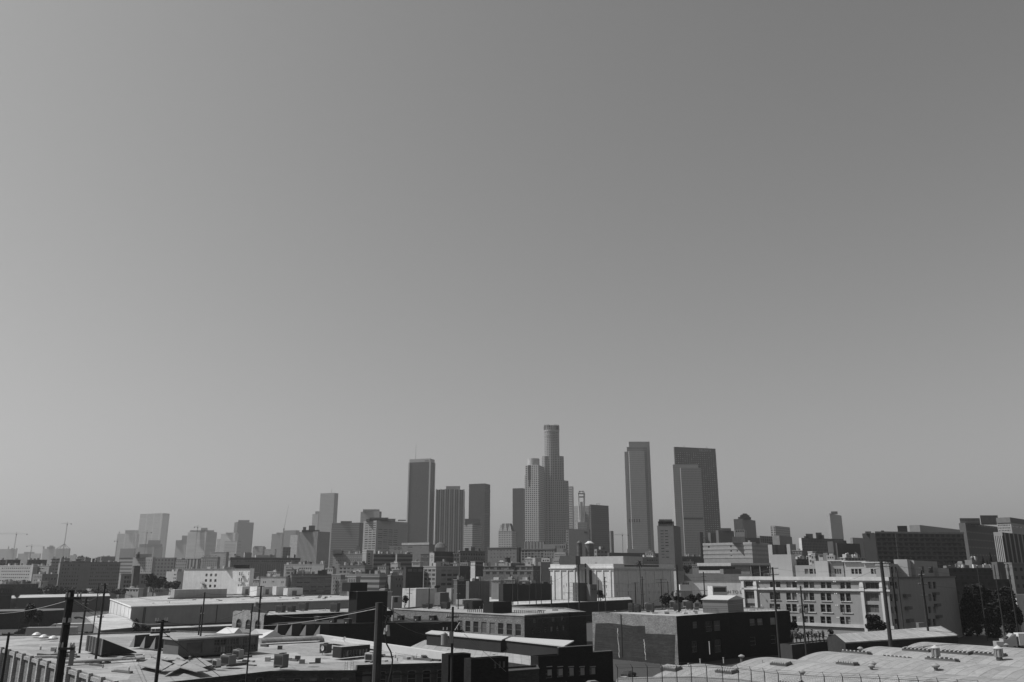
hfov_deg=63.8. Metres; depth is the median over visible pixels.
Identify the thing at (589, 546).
turret
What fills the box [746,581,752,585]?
window
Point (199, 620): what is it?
utility pole
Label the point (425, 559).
office block
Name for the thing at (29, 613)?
tree
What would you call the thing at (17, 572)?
apartment block
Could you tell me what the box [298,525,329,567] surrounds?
office tower
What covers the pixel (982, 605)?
utility pole
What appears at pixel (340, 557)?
apartment block
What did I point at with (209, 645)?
clerestory hut
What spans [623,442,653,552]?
slab tower
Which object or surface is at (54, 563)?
building
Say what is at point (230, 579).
loft building
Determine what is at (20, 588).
warehouse
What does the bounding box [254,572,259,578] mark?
shop building
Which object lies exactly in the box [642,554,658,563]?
arts building
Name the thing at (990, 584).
building
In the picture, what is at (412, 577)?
factory building
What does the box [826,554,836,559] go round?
building
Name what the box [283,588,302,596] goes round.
rooftop container
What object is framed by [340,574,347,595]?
loft building
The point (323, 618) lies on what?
overhead wire
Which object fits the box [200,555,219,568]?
apartment block
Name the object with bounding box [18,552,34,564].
office block
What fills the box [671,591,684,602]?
tree
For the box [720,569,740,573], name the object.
building
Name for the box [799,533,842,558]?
apartment block
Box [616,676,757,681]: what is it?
building
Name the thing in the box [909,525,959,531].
office block
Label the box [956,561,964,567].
building
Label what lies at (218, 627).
building
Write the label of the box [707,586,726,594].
glazed box
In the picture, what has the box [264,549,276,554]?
office block
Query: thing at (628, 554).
public building
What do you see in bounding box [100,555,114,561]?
building
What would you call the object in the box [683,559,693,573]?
building
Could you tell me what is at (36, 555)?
office block
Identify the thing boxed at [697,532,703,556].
apartment tower
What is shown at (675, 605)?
roof machine
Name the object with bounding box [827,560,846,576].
penthouse
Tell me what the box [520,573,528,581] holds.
building
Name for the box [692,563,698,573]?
building
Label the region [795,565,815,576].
penthouse
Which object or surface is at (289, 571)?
building
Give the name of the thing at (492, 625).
window
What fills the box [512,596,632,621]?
building
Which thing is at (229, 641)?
window
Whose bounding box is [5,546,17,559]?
office block
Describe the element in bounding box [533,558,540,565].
building
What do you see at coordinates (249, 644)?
utility pole
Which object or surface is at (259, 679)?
window
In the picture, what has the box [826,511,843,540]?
office tower
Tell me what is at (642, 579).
utility pole
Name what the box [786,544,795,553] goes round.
building
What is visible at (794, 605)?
window
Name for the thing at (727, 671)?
skylight
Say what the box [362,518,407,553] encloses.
office block
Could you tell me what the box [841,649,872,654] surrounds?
skylight
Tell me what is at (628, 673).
car
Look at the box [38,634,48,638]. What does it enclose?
dome skylight
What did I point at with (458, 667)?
shed
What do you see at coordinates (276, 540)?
office tower
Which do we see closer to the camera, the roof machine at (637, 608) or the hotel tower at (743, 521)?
the roof machine at (637, 608)
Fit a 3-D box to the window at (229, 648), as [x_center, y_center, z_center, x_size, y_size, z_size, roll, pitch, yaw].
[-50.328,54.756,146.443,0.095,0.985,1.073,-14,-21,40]
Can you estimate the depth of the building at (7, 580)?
702.85 m
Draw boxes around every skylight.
[32,632,41,635]
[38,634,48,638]
[48,635,57,639]
[660,664,682,671]
[715,667,737,674]
[770,659,791,666]
[779,678,803,681]
[836,660,859,665]
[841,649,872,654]
[882,654,911,657]
[902,646,930,652]
[925,656,959,661]
[940,649,972,654]
[973,651,1007,656]
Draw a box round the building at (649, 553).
[645,550,654,556]
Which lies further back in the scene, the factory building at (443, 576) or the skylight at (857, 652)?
the factory building at (443, 576)
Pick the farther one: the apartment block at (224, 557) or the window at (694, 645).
the apartment block at (224, 557)
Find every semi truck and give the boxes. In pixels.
[14,627,78,633]
[48,623,96,632]
[993,633,1023,647]
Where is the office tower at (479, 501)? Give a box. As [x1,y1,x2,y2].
[469,483,489,562]
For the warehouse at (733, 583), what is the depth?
428.26 m
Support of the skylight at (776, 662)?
on the vaulted warehouse at (984, 668)
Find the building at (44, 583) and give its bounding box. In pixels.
[35,579,47,593]
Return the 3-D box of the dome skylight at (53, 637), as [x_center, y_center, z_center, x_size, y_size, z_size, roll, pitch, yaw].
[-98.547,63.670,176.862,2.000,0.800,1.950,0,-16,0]
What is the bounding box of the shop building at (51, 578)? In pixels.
[32,571,57,593]
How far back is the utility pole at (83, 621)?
151.43 m
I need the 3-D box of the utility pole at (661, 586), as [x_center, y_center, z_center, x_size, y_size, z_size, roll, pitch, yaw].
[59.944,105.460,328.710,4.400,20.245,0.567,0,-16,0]
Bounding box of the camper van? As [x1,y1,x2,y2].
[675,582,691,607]
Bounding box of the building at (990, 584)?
[955,572,1010,623]
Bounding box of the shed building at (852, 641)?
[827,622,958,651]
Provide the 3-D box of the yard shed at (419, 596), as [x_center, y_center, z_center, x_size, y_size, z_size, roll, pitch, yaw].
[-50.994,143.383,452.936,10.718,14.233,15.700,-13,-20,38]
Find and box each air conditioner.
[212,658,220,667]
[220,654,236,666]
[233,648,243,659]
[273,653,288,667]
[320,643,331,652]
[365,652,372,662]
[422,603,432,607]
[441,601,450,608]
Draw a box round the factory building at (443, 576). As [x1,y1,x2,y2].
[423,563,459,591]
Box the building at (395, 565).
[390,561,400,570]
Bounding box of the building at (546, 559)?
[541,557,551,563]
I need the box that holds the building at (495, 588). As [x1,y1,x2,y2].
[491,577,503,598]
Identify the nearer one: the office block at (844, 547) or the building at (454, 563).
the building at (454, 563)
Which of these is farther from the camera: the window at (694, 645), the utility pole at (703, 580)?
the utility pole at (703, 580)
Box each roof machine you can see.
[275,605,285,611]
[287,606,295,611]
[298,602,308,610]
[330,602,339,611]
[628,603,633,611]
[634,604,640,611]
[646,602,653,611]
[673,602,680,610]
[686,601,692,609]
[694,602,700,607]
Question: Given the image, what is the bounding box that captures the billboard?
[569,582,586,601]
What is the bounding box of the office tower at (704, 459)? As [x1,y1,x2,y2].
[674,447,720,536]
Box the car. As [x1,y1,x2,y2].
[621,670,635,676]
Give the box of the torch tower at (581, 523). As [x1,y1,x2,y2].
[577,491,586,528]
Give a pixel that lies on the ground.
(974, 639)
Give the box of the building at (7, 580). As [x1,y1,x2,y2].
[2,578,15,583]
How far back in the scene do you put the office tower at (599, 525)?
1676.28 m
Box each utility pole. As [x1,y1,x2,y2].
[0,631,13,681]
[54,590,81,681]
[78,597,88,652]
[92,583,99,632]
[94,583,107,658]
[151,618,169,681]
[198,606,201,634]
[200,592,205,635]
[245,604,252,681]
[254,585,264,628]
[372,602,383,681]
[441,607,461,681]
[550,576,552,606]
[578,564,579,609]
[603,577,605,610]
[640,576,643,609]
[656,579,666,606]
[674,565,681,611]
[700,572,707,593]
[767,567,780,657]
[798,586,807,654]
[874,561,892,646]
[896,568,903,628]
[918,576,928,630]
[977,567,987,640]
[994,565,1004,635]
[1007,563,1018,632]
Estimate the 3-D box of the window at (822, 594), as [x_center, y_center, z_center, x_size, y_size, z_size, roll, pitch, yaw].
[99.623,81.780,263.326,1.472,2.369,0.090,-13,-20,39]
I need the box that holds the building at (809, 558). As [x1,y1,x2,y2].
[808,550,815,564]
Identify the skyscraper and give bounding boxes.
[541,424,568,543]
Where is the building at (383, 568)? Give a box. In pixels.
[378,564,388,573]
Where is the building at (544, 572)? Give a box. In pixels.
[538,562,550,582]
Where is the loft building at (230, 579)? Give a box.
[182,565,253,593]
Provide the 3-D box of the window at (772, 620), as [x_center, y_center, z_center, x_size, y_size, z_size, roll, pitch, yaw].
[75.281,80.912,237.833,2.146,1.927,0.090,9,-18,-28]
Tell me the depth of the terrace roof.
204.67 m
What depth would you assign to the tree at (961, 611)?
311.55 m
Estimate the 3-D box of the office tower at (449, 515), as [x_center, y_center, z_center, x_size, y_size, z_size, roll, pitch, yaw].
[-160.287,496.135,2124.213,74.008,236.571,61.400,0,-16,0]
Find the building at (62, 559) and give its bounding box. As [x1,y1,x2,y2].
[60,556,69,561]
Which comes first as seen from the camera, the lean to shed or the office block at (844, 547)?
the lean to shed
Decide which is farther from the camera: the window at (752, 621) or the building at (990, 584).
the building at (990, 584)
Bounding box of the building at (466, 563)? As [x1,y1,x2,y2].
[460,560,470,565]
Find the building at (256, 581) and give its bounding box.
[253,576,259,586]
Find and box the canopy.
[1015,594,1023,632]
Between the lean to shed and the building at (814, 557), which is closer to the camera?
the lean to shed
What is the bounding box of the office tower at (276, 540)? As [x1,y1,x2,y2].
[271,533,282,557]
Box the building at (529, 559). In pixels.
[525,556,532,563]
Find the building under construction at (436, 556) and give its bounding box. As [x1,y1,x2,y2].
[429,551,454,565]
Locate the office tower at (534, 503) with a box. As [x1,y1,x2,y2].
[525,458,544,541]
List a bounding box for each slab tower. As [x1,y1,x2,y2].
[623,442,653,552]
[671,464,704,555]
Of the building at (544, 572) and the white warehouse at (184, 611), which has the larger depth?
the building at (544, 572)
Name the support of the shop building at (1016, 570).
on the ground
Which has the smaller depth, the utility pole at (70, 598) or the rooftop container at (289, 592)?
the utility pole at (70, 598)
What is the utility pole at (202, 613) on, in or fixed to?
on the ground
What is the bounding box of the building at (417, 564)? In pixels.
[412,559,422,566]
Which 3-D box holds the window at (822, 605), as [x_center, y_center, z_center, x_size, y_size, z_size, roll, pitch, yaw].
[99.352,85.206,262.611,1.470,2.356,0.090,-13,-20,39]
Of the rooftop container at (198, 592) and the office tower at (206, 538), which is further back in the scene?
the office tower at (206, 538)
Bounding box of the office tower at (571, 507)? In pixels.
[569,486,573,528]
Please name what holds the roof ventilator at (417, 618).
on the lean to shed
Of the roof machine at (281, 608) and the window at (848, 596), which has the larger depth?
the roof machine at (281, 608)
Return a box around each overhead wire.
[164,633,218,675]
[254,606,372,617]
[262,609,373,625]
[384,615,445,635]
[385,606,451,623]
[454,591,674,617]
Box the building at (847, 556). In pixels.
[840,553,864,560]
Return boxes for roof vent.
[738,654,744,661]
[931,663,939,670]
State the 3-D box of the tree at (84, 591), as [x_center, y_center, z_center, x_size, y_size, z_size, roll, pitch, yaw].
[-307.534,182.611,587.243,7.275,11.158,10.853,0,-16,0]
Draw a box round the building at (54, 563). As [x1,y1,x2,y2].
[50,557,59,573]
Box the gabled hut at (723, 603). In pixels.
[701,595,744,612]
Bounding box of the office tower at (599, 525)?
[589,503,609,552]
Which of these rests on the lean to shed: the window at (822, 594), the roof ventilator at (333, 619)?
the roof ventilator at (333, 619)
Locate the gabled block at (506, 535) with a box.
[498,523,515,546]
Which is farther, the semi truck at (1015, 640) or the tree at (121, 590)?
the tree at (121, 590)
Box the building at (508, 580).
[504,576,517,583]
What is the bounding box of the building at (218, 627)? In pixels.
[149,624,231,631]
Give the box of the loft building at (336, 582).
[331,574,345,593]
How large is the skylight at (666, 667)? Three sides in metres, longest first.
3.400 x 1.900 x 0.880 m
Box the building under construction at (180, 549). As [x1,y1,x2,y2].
[174,536,186,558]
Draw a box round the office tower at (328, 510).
[318,490,337,566]
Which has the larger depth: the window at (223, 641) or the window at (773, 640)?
the window at (773, 640)
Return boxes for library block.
[524,542,544,548]
[544,542,566,551]
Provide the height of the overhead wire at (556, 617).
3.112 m
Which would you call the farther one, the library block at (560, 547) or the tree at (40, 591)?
the library block at (560, 547)
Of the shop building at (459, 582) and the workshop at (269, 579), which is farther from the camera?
the workshop at (269, 579)
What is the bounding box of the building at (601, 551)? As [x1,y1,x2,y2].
[594,546,607,555]
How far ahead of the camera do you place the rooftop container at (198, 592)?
432.76 m
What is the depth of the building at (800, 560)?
645.96 m
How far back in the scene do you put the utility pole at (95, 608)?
247.44 m
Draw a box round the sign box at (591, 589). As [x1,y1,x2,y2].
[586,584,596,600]
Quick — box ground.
[0,590,1020,681]
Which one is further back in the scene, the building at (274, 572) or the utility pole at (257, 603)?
the building at (274, 572)
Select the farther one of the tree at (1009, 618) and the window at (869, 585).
the tree at (1009, 618)
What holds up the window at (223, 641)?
in the clerestory hut at (209, 645)
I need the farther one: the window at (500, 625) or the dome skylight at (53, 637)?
the window at (500, 625)
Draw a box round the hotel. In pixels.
[862,526,966,567]
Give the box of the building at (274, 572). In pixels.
[268,569,279,575]
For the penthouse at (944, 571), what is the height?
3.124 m
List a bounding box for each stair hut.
[464,600,482,608]
[483,601,511,612]
[674,571,683,590]
[965,556,982,567]
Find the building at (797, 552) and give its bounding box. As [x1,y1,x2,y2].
[792,549,803,556]
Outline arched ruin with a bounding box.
[232,610,267,632]
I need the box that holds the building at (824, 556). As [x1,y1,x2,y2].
[823,553,835,560]
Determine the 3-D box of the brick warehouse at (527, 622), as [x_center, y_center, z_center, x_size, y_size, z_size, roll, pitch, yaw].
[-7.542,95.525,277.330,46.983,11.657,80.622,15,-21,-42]
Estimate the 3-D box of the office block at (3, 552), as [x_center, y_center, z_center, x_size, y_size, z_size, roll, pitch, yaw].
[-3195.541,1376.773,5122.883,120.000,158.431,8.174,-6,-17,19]
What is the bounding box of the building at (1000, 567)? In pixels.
[991,562,1008,578]
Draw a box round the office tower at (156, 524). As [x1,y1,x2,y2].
[138,513,169,557]
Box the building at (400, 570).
[393,567,402,574]
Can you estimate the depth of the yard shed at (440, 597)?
428.86 m
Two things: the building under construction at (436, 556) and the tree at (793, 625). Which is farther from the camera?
the building under construction at (436, 556)
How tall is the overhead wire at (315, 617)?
1.965 m
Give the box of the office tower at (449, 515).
[434,486,464,552]
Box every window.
[186,642,202,653]
[214,640,219,645]
[214,647,219,652]
[220,646,225,651]
[221,639,225,644]
[227,639,231,644]
[227,646,231,651]
[236,619,241,627]
[239,638,243,643]
[245,619,249,628]
[251,637,255,642]
[251,644,255,649]
[255,677,263,681]
[362,672,371,681]
[381,671,386,681]
[392,671,401,681]
[407,670,416,681]
[422,670,430,681]
[437,669,440,681]
[458,620,461,629]
[466,621,469,631]
[473,621,477,632]
[482,622,485,632]
[490,622,494,633]
[498,623,502,633]
[507,623,511,634]
[516,624,520,635]
[692,641,696,651]
[705,621,711,631]
[713,587,725,591]
[714,621,719,630]
[715,639,720,652]
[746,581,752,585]
[746,592,754,598]
[746,603,754,606]
[750,619,754,624]
[750,637,755,644]
[757,619,762,624]
[770,618,775,624]
[771,635,775,643]
[776,592,780,599]
[786,592,790,599]
[792,593,796,599]
[792,604,796,611]
[810,604,813,611]
[821,593,825,600]
[821,604,825,611]
[827,593,831,600]
[827,604,831,611]
[840,593,844,600]
[840,604,844,611]
[846,582,850,588]
[846,593,850,600]
[846,605,850,612]
[846,617,850,623]
[865,593,878,600]
[865,604,878,612]
[866,582,878,588]
[918,566,923,572]
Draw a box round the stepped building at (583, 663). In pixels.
[531,645,613,681]
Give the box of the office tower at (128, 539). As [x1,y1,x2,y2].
[115,530,138,561]
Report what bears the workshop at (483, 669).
on the ground
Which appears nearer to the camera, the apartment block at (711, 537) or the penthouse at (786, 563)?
the penthouse at (786, 563)
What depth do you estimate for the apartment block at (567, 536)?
1284.72 m
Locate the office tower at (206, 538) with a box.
[185,528,216,558]
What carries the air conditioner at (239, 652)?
on the brick warehouse at (126, 656)
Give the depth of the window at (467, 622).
251.43 m
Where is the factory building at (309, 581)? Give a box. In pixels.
[289,569,331,594]
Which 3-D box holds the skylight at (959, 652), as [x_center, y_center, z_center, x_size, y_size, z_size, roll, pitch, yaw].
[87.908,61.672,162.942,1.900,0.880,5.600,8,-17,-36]
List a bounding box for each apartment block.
[0,563,31,583]
[36,564,53,573]
[131,552,155,591]
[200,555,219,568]
[210,552,228,568]
[332,546,361,573]
[362,550,373,568]
[554,549,568,558]
[566,530,568,552]
[708,533,715,542]
[716,528,733,542]
[757,536,772,544]
[772,536,791,547]
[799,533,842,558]
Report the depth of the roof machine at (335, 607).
281.43 m
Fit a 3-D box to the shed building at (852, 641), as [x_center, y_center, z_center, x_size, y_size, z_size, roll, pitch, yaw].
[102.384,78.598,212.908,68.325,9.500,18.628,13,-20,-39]
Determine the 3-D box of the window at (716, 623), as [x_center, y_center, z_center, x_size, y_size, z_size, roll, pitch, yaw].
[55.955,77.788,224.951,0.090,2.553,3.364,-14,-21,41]
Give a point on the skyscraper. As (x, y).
(556, 504)
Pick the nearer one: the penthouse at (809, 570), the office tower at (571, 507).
the penthouse at (809, 570)
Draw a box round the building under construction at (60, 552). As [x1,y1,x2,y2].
[55,544,70,557]
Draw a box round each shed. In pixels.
[267,617,456,646]
[332,644,369,657]
[391,596,401,614]
[402,588,436,607]
[434,592,448,604]
[441,652,470,681]
[447,588,453,603]
[456,599,480,604]
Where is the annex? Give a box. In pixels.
[85,613,134,632]
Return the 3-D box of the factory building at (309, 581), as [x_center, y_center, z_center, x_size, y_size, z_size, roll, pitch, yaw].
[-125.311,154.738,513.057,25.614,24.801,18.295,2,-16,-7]
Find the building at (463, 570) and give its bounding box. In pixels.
[459,566,469,578]
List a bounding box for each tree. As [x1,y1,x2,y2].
[22,603,36,626]
[33,610,43,626]
[37,587,43,593]
[42,584,59,593]
[57,586,76,593]
[75,589,88,593]
[91,587,108,592]
[109,588,127,596]
[131,618,139,631]
[140,624,150,631]
[144,573,166,595]
[162,581,180,592]
[401,595,408,607]
[597,590,604,600]
[634,561,643,609]
[659,593,672,608]
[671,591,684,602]
[682,594,696,602]
[683,565,691,573]
[696,593,705,606]
[791,621,798,642]
[865,614,886,630]
[958,599,969,634]
[960,584,983,635]
[972,583,1006,637]
[999,586,1023,633]
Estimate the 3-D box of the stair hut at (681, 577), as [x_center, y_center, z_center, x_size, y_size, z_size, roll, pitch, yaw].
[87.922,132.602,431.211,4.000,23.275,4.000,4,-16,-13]
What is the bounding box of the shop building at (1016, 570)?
[1004,561,1023,593]
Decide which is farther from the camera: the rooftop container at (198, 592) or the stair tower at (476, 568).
the stair tower at (476, 568)
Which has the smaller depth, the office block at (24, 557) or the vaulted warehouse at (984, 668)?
the vaulted warehouse at (984, 668)
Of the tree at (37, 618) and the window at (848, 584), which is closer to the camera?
the window at (848, 584)
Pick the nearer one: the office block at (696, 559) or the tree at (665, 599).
the tree at (665, 599)
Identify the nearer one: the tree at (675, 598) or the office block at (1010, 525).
the tree at (675, 598)
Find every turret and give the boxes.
[576,541,581,556]
[585,541,593,556]
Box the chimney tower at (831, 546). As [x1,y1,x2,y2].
[827,541,836,557]
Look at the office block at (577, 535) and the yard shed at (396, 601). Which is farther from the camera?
the office block at (577, 535)
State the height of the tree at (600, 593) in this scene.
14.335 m
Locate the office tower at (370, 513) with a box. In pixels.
[360,509,381,522]
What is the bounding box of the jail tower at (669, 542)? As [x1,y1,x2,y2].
[657,519,682,570]
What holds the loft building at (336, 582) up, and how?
on the ground
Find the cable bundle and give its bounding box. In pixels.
[383,610,393,681]
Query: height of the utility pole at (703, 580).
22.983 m
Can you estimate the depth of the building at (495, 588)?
455.89 m
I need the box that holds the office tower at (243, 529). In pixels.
[234,520,253,556]
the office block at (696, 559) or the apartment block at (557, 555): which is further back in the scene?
the office block at (696, 559)
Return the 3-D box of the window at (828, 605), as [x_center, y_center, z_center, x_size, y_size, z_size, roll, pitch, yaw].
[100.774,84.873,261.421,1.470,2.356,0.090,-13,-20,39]
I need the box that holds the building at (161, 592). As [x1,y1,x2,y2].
[153,586,169,595]
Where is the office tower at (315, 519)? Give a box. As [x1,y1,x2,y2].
[312,511,318,529]
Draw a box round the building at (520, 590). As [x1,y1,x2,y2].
[499,580,550,600]
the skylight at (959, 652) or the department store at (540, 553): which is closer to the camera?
the skylight at (959, 652)
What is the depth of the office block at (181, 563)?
1041.11 m
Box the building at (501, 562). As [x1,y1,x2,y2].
[498,560,504,565]
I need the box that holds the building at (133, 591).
[125,585,143,597]
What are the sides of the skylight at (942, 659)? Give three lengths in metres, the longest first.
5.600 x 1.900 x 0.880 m
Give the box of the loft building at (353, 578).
[347,576,360,595]
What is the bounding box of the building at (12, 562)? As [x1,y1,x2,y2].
[5,558,19,564]
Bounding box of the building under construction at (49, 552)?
[41,546,55,565]
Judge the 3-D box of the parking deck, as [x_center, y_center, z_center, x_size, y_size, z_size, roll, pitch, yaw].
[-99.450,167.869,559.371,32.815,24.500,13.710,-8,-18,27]
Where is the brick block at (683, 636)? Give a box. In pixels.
[592,607,791,664]
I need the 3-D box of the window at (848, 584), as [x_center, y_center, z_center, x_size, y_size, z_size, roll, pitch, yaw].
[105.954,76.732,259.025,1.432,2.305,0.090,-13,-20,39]
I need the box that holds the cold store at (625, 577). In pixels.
[549,556,675,606]
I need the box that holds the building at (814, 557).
[810,553,821,564]
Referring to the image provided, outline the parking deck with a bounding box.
[345,569,389,590]
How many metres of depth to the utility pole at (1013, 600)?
286.02 m
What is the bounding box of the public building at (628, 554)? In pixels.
[607,553,658,556]
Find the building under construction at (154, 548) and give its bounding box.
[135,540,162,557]
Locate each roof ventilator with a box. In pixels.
[314,616,321,620]
[329,617,337,622]
[344,618,352,623]
[397,615,404,619]
[413,616,420,620]
[428,615,436,619]
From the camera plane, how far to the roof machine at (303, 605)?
289.93 m
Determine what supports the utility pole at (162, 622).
on the ground
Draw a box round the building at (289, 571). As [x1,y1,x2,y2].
[286,566,296,576]
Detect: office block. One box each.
[0,549,6,559]
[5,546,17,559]
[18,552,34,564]
[31,553,40,559]
[69,554,76,560]
[117,557,133,588]
[117,574,147,598]
[152,558,176,589]
[175,558,186,570]
[186,558,200,568]
[216,539,219,551]
[223,541,241,556]
[252,546,265,556]
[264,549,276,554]
[281,547,290,557]
[283,561,326,576]
[290,535,298,557]
[329,521,363,566]
[339,561,371,573]
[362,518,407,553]
[373,551,395,573]
[389,545,401,553]
[395,551,412,569]
[402,541,434,561]
[421,554,429,565]
[453,553,459,562]
[457,546,485,562]
[463,519,481,550]
[487,547,518,565]
[569,529,590,556]
[574,506,578,528]
[585,506,589,528]
[682,554,703,566]
[703,537,769,562]
[735,530,746,537]
[768,545,786,562]
[836,541,860,557]
[850,538,864,557]
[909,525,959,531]
[993,532,1023,562]
[996,517,1023,534]
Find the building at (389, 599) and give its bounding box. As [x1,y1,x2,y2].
[379,583,392,607]
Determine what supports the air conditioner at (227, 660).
on the brick warehouse at (126, 656)
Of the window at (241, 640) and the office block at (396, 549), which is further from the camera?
the office block at (396, 549)
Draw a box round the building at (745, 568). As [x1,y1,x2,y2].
[697,563,770,575]
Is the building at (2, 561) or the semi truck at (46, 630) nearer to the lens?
the semi truck at (46, 630)
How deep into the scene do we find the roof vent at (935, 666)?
141.31 m
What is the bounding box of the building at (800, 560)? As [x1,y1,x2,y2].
[795,555,808,564]
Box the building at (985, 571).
[943,563,993,578]
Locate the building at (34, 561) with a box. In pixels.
[27,558,46,565]
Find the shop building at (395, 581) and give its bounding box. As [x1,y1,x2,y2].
[387,571,402,595]
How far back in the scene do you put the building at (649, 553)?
866.68 m
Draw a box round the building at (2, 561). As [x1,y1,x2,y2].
[0,558,5,564]
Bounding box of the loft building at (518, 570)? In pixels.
[470,559,540,596]
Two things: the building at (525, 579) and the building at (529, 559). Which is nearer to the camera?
the building at (525, 579)
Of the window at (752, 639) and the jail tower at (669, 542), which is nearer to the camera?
the window at (752, 639)
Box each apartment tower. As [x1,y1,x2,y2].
[609,531,613,552]
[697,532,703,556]
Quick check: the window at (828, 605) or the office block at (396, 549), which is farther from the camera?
the office block at (396, 549)
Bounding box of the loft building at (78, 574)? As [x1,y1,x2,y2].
[57,558,120,597]
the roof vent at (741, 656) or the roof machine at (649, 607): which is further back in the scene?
the roof machine at (649, 607)
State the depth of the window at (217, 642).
145.04 m
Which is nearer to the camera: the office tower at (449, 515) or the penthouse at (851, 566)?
the penthouse at (851, 566)
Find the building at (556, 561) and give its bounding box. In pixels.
[553,559,559,563]
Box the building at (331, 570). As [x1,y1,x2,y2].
[325,566,336,573]
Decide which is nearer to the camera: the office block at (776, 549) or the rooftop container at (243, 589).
the rooftop container at (243, 589)
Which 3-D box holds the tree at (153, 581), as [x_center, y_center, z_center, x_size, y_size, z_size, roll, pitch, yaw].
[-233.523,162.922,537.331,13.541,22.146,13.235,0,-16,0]
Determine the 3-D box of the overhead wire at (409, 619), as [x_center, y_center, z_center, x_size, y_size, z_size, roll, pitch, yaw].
[-6.354,20.401,61.786,0.023,2.594,38.017,0,-16,2]
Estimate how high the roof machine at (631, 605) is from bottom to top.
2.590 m
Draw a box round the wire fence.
[615,663,977,681]
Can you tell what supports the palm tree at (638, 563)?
on the ground
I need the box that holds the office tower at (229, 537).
[219,533,238,551]
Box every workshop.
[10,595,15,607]
[260,573,289,587]
[464,656,507,681]
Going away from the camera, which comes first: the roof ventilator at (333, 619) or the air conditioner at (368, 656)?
the air conditioner at (368, 656)
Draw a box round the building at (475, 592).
[466,577,489,601]
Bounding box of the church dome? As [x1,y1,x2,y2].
[435,542,446,551]
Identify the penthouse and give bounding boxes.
[770,554,795,576]
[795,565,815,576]
[815,561,830,576]
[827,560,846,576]
[842,561,868,576]
[862,562,888,576]
[875,564,898,576]
[894,559,912,576]
[910,561,937,576]
[934,568,949,575]
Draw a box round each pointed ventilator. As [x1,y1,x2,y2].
[930,644,940,656]
[993,645,1003,660]
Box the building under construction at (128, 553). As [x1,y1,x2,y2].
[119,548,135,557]
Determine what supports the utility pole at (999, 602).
on the ground
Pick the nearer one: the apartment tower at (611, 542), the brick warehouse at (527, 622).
the brick warehouse at (527, 622)
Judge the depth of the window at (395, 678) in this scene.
129.06 m
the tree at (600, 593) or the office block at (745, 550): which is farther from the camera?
the office block at (745, 550)
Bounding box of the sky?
[0,0,1023,561]
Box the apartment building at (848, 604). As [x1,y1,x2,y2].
[739,567,962,642]
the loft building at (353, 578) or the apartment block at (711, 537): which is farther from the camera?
the apartment block at (711, 537)
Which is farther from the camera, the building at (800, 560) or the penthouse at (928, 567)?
the building at (800, 560)
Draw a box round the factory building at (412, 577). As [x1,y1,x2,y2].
[403,567,423,587]
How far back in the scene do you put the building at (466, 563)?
623.53 m
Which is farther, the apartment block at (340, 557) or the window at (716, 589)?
the apartment block at (340, 557)
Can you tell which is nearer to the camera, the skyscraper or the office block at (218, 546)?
the skyscraper
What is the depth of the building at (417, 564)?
613.26 m
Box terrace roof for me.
[780,639,827,659]
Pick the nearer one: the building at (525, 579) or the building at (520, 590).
the building at (520, 590)
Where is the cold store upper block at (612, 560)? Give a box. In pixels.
[580,556,642,563]
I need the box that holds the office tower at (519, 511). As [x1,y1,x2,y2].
[513,488,524,548]
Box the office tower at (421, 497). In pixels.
[407,458,434,543]
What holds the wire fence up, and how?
on the building at (657, 679)
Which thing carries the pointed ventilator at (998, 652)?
on the vaulted warehouse at (984, 668)
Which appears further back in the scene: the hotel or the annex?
the hotel
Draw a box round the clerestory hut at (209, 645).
[162,634,262,656]
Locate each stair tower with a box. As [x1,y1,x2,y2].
[29,564,37,582]
[130,566,140,587]
[342,582,387,622]
[470,561,483,578]
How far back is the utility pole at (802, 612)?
180.30 m
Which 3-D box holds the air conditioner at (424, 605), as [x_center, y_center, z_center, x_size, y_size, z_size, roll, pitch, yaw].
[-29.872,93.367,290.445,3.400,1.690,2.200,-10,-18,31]
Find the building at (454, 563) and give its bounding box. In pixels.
[450,561,459,565]
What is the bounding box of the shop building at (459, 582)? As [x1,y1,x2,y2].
[453,574,468,603]
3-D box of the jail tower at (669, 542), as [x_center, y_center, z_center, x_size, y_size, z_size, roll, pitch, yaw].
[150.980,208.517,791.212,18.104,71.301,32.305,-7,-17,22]
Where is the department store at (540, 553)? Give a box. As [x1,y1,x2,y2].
[521,548,556,563]
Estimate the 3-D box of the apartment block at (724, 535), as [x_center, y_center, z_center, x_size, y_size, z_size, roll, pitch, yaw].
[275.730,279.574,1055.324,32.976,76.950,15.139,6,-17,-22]
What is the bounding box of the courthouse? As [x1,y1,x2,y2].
[959,515,997,563]
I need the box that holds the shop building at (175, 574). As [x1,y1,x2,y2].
[166,568,183,594]
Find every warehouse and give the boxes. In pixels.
[0,579,38,606]
[0,587,13,608]
[0,608,63,628]
[0,623,450,681]
[16,593,110,611]
[109,593,348,631]
[228,552,300,578]
[263,606,392,629]
[394,604,586,645]
[411,630,573,666]
[653,642,1023,681]
[684,574,751,606]
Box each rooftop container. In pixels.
[170,589,226,598]
[237,586,252,593]
[249,586,262,595]
[263,586,272,594]
[272,586,286,594]
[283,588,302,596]
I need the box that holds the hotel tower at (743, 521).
[734,513,756,537]
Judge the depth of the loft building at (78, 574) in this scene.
743.14 m
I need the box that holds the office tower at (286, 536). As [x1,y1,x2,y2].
[282,530,299,546]

